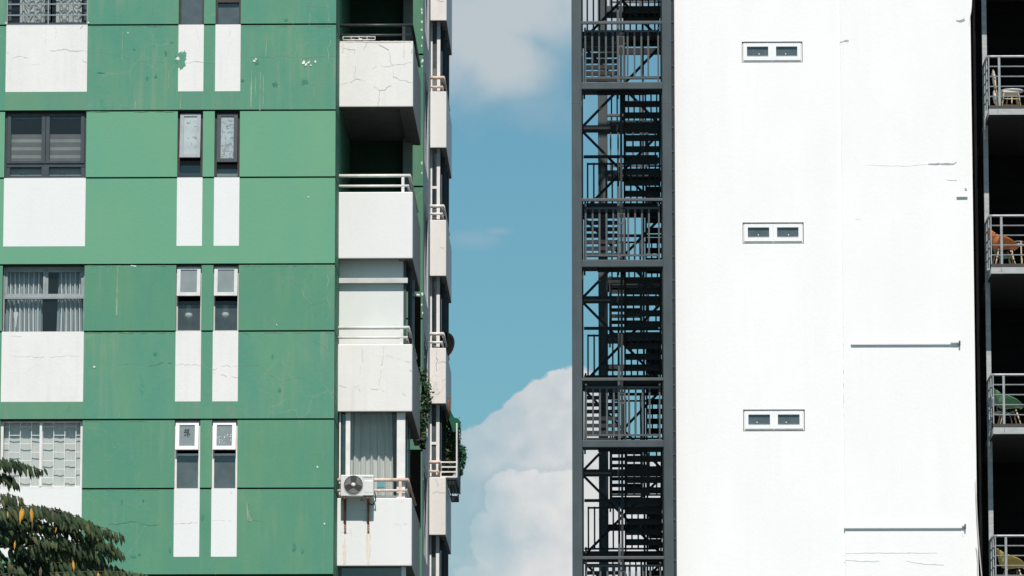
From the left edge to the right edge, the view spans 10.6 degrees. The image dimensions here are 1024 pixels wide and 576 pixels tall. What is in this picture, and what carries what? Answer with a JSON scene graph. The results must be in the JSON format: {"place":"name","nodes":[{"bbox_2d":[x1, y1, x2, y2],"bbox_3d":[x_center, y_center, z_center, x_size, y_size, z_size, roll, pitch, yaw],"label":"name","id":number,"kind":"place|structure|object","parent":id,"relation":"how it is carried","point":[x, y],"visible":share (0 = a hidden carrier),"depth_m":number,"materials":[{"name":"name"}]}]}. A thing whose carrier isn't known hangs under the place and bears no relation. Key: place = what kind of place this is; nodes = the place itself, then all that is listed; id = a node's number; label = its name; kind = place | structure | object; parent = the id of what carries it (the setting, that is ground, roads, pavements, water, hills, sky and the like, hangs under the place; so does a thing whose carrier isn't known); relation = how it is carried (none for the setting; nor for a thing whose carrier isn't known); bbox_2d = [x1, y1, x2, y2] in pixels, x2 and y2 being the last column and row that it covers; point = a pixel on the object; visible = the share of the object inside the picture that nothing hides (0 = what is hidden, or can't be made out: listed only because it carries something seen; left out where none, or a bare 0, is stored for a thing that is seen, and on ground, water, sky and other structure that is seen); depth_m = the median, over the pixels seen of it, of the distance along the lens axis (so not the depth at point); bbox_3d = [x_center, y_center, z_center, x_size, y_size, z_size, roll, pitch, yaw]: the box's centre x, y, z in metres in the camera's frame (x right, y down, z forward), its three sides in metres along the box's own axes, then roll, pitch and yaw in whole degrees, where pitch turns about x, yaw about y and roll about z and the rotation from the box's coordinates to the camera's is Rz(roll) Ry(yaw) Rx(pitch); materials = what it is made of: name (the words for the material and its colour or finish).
{"place":"outdoors","nodes":[
{"label":"outdoors","id":0,"kind":"place"},
{"bbox_2d":[0,0,451,575],"bbox_3d":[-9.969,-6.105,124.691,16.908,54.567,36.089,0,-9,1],"label":"apartment building","id":1,"kind":"structure","parent":0,"point":[274,176],"depth_m":105.82,"materials":[{"name":"green paint"}]},
{"bbox_2d":[0,421,82,488],"bbox_3d":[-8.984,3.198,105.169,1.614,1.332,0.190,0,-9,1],"label":"window","id":2,"kind":"structure","parent":1,"relation":"in","point":[54,446],"depth_m":105.24,"materials":[{"name":"white glass"}]},
{"bbox_2d":[3,267,84,331],"bbox_3d":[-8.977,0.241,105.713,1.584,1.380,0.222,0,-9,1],"label":"window","id":3,"kind":"structure","parent":1,"relation":"in","point":[22,286],"depth_m":105.73,"materials":[{"name":"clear glass"}]},
{"bbox_2d":[5,113,86,177],"bbox_3d":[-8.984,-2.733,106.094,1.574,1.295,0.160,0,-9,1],"label":"window","id":4,"kind":"structure","parent":1,"relation":"in","point":[21,150],"depth_m":106.09,"materials":[{"name":"grey glass"}]},
{"bbox_2d":[6,0,87,24],"bbox_3d":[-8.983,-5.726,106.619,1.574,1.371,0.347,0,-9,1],"label":"window","id":5,"kind":"structure","parent":1,"relation":"in","point":[32,12],"depth_m":106.63,"materials":[{"name":"white glass"}]},
{"bbox_2d":[174,421,199,488],"bbox_3d":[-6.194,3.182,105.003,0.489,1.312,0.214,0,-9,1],"label":"window","id":6,"kind":"structure","parent":1,"relation":"in","point":[187,433],"depth_m":105.03,"materials":[{"name":"white glass"}]},
{"bbox_2d":[185,305,192,318],"bbox_3d":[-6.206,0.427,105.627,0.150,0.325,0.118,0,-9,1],"label":"hanging lamp","id":7,"kind":"object","parent":1,"relation":"attached to","point":[188,314],"visible":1,"depth_m":105.58,"materials":[{"name":"white glass"}]},
{"bbox_2d":[176,266,201,330],"bbox_3d":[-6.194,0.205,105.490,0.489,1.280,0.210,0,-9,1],"label":"window","id":8,"kind":"structure","parent":1,"relation":"in","point":[189,278],"depth_m":105.52,"materials":[{"name":"glass"}]},
{"bbox_2d":[178,112,202,177],"bbox_3d":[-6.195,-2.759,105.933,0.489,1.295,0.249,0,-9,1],"label":"window","id":9,"kind":"structure","parent":1,"relation":"in","point":[190,124],"depth_m":105.93,"materials":[{"name":"white glass"}]},
{"bbox_2d":[179,0,203,24],"bbox_3d":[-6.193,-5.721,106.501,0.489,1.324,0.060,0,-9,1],"label":"window","id":10,"kind":"structure","parent":1,"relation":"in","point":[191,12],"depth_m":106.42,"materials":[{"name":"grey glass"}]},
{"bbox_2d":[212,421,237,487],"bbox_3d":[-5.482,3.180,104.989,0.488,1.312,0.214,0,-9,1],"label":"window","id":11,"kind":"structure","parent":1,"relation":"in","point":[224,433],"depth_m":105.01,"materials":[{"name":"white glass"}]},
{"bbox_2d":[222,305,228,317],"bbox_3d":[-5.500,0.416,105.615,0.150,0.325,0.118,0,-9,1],"label":"hanging lamp","id":12,"kind":"object","parent":1,"relation":"attached to","point":[225,313],"visible":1,"depth_m":105.56,"materials":[{"name":"white glass"}]},
{"bbox_2d":[213,266,238,330],"bbox_3d":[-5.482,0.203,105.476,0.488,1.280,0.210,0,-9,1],"label":"window","id":13,"kind":"structure","parent":1,"relation":"in","point":[226,278],"depth_m":105.49,"materials":[{"name":"glass"}]},
{"bbox_2d":[215,112,239,176],"bbox_3d":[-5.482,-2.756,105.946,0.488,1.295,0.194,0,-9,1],"label":"window","id":14,"kind":"structure","parent":1,"relation":"in","point":[227,124],"depth_m":105.93,"materials":[{"name":"grey glass"}]},
{"bbox_2d":[216,0,240,23],"bbox_3d":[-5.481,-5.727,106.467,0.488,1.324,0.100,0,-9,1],"label":"window","id":15,"kind":"structure","parent":1,"relation":"in","point":[227,11],"depth_m":106.42,"materials":[{"name":"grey glass"}]},
{"bbox_2d":[341,475,375,531],"bbox_3d":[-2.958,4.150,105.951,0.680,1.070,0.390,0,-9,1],"label":"air conditioner","id":16,"kind":"object","parent":1,"relation":"attached to","point":[357,486],"visible":1,"depth_m":105.84,"materials":[{"name":"metal"}]},
{"bbox_2d":[343,36,374,40],"bbox_3d":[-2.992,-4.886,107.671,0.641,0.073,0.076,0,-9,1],"label":"drying rack","id":17,"kind":"object","parent":1,"relation":"attached to","point":[360,38],"visible":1,"depth_m":107.64,"materials":[{"name":"white metal"}]},
{"bbox_2d":[410,449,420,524],"bbox_3d":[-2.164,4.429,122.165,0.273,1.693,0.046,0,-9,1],"label":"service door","id":18,"kind":"structure","parent":1,"relation":"in","point":[415,454],"depth_m":122.17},
{"bbox_2d":[415,296,420,372],"bbox_3d":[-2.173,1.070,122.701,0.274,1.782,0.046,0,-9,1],"label":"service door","id":19,"kind":"structure","parent":1,"relation":"in","point":[417,299],"depth_m":122.70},
{"bbox_2d":[424,205,426,302],"bbox_3d":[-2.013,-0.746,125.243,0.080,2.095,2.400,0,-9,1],"label":"window","id":20,"kind":"structure","parent":1,"relation":"in","point":[425,216],"depth_m":126.26,"materials":[{"name":"white"}]},
{"bbox_2d":[424,337,426,431],"bbox_3d":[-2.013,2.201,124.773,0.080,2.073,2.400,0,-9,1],"label":"window","id":21,"kind":"structure","parent":1,"relation":"in","point":[425,347],"depth_m":125.74,"materials":[{"name":"white"}]},
{"bbox_2d":[424,469,426,559],"bbox_3d":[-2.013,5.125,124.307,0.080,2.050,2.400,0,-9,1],"label":"window","id":22,"kind":"structure","parent":1,"relation":"in","point":[425,477],"depth_m":125.34,"materials":[{"name":"white"}]},
{"bbox_2d":[418,367,434,450],"bbox_3d":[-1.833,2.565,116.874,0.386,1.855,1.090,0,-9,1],"label":"hanging plant","id":23,"kind":"object","parent":1,"relation":"hanging from","point":[426,397],"visible":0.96,"depth_m":116.61,"materials":[{"name":"green plant"}]},
{"bbox_2d":[425,0,427,45],"bbox_3d":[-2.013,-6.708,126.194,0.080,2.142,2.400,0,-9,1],"label":"window","id":24,"kind":"structure","parent":1,"relation":"in","point":[426,1],"depth_m":127.22,"materials":[{"name":"white"}]},
{"bbox_2d":[425,78,427,170],"bbox_3d":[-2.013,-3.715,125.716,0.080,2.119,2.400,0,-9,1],"label":"window","id":25,"kind":"structure","parent":1,"relation":"in","point":[426,91],"depth_m":126.72,"materials":[{"name":"white"}]},
{"bbox_2d":[441,332,454,355],"bbox_3d":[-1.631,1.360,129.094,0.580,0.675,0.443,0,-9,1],"label":"satellite dish","id":26,"kind":"object","parent":1,"relation":"attached to","point":[450,341],"visible":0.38,"depth_m":129.04,"materials":[{"name":"black metal"}]},
{"bbox_2d":[440,411,460,501],"bbox_3d":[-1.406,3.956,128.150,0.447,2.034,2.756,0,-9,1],"label":"balcony cage","id":27,"kind":"object","parent":1,"relation":"attached to","point":[454,484],"visible":1,"depth_m":127.12,"materials":[{"name":"white metal"}]},
{"bbox_2d":[442,417,467,475],"bbox_3d":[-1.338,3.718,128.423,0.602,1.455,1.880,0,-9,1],"label":"potted plant","id":28,"kind":"object","parent":27,"relation":"in","point":[450,448],"visible":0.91,"depth_m":127.92,"materials":[{"name":"green plant"}]},
{"bbox_2d":[448,0,662,575],"label":"sky","id":29,"kind":"structure","parent":0,"point":[510,61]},
{"bbox_2d":[571,0,675,575],"bbox_3d":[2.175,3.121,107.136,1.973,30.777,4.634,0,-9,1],"label":"stair tower","id":30,"kind":"structure","parent":0,"point":[592,40],"depth_m":106.22,"materials":[{"name":"metal"}]},
{"label":"ground","id":31,"kind":"structure","parent":0,"visible":0},
{"bbox_2d":[0,457,147,575],"bbox_3d":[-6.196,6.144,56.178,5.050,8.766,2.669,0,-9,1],"label":"tree","id":32,"kind":"object","parent":31,"relation":"on","point":[49,553],"visible":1,"depth_m":55.98,"materials":[{"name":"green plant"}]},
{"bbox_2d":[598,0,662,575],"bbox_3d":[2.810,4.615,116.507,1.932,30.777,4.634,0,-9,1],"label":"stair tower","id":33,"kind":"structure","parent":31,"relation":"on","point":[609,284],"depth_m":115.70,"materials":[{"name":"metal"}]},
{"bbox_2d":[671,0,978,575],"bbox_3d":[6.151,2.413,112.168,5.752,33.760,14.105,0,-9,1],"label":"tower block","id":34,"kind":"structure","parent":31,"relation":"on","point":[825,413],"depth_m":105.50,"materials":[{"name":"paint"}]},
{"bbox_2d":[742,42,801,62],"bbox_3d":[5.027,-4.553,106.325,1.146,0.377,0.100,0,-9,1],"label":"window","id":35,"kind":"structure","parent":34,"relation":"in","point":[790,51],"depth_m":106.30,"materials":[{"name":"white glass"}]},
{"bbox_2d":[743,223,802,243],"bbox_3d":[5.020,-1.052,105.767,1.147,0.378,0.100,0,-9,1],"label":"window","id":36,"kind":"structure","parent":34,"relation":"in","point":[752,232],"depth_m":105.75,"materials":[{"name":"white glass"}]},
{"bbox_2d":[744,410,803,430],"bbox_3d":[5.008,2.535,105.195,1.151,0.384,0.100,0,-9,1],"label":"window","id":37,"kind":"structure","parent":34,"relation":"in","point":[754,420],"depth_m":105.19,"materials":[{"name":"white glass"}]},
{"bbox_2d":[975,479,981,575],"bbox_3d":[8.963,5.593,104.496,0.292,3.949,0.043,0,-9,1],"label":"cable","id":38,"kind":"object","parent":34,"relation":"attached to","point":[977,533],"visible":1,"depth_m":104.61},
{"bbox_2d":[970,0,1023,575],"bbox_3d":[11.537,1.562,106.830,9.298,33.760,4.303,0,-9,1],"label":"apartment building","id":39,"kind":"structure","parent":31,"relation":"on","point":[997,35],"depth_m":108.63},
{"bbox_2d":[992,70,997,104],"bbox_3d":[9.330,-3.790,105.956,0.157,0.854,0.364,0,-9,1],"label":"folding chair","id":40,"kind":"object","parent":39,"relation":"on","point":[995,99],"visible":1,"depth_m":105.83,"materials":[{"name":"beige wood"}]},
{"bbox_2d":[987,397,1012,433],"bbox_3d":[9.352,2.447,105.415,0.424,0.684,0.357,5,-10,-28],"label":"side chair","id":41,"kind":"object","parent":39,"relation":"on","point":[997,412],"visible":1,"depth_m":105.36,"materials":[{"name":"brown wood"}]},
{"bbox_2d":[987,229,1018,263],"bbox_3d":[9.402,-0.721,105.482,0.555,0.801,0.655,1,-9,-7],"label":"armchair","id":42,"kind":"object","parent":39,"relation":"on","point":[1006,240],"visible":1,"depth_m":105.33,"materials":[{"name":"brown wood"}]},
{"bbox_2d":[993,249,1013,263],"bbox_3d":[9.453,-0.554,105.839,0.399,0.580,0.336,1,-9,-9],"label":"side chair","id":43,"kind":"object","parent":39,"relation":"on","point":[999,257],"visible":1,"depth_m":105.76,"materials":[{"name":"brown wood"}]},
{"bbox_2d":[994,388,1023,423],"bbox_3d":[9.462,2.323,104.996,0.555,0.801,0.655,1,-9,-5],"label":"armchair","id":44,"kind":"object","parent":39,"relation":"on","point":[1008,399],"visible":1,"depth_m":104.85,"materials":[{"name":"green fabric"}]},
{"bbox_2d":[996,548,1023,574],"bbox_3d":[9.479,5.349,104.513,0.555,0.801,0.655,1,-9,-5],"label":"armchair","id":45,"kind":"object","parent":39,"relation":"on","point":[1012,560],"visible":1,"depth_m":104.36,"materials":[{"name":"yellow fabric"}]},
{"bbox_2d":[1001,90,1020,104],"bbox_3d":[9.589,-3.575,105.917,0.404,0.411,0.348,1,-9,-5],"label":"padded stool","id":46,"kind":"object","parent":39,"relation":"on","point":[1010,92],"visible":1,"depth_m":105.79,"materials":[{"name":"beige fabric"}]},
{"bbox_2d":[1001,88,1022,104],"bbox_3d":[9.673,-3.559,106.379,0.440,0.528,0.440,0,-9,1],"label":"side table","id":47,"kind":"object","parent":39,"relation":"on","point":[1021,90],"visible":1,"depth_m":106.27,"materials":[{"name":"beige metal"}]},
{"bbox_2d":[1012,241,1023,263],"bbox_3d":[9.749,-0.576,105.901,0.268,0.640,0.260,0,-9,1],"label":"side table","id":48,"kind":"object","parent":39,"relation":"on","point":[1020,242],"visible":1,"depth_m":105.90,"materials":[{"name":"beige metal"}]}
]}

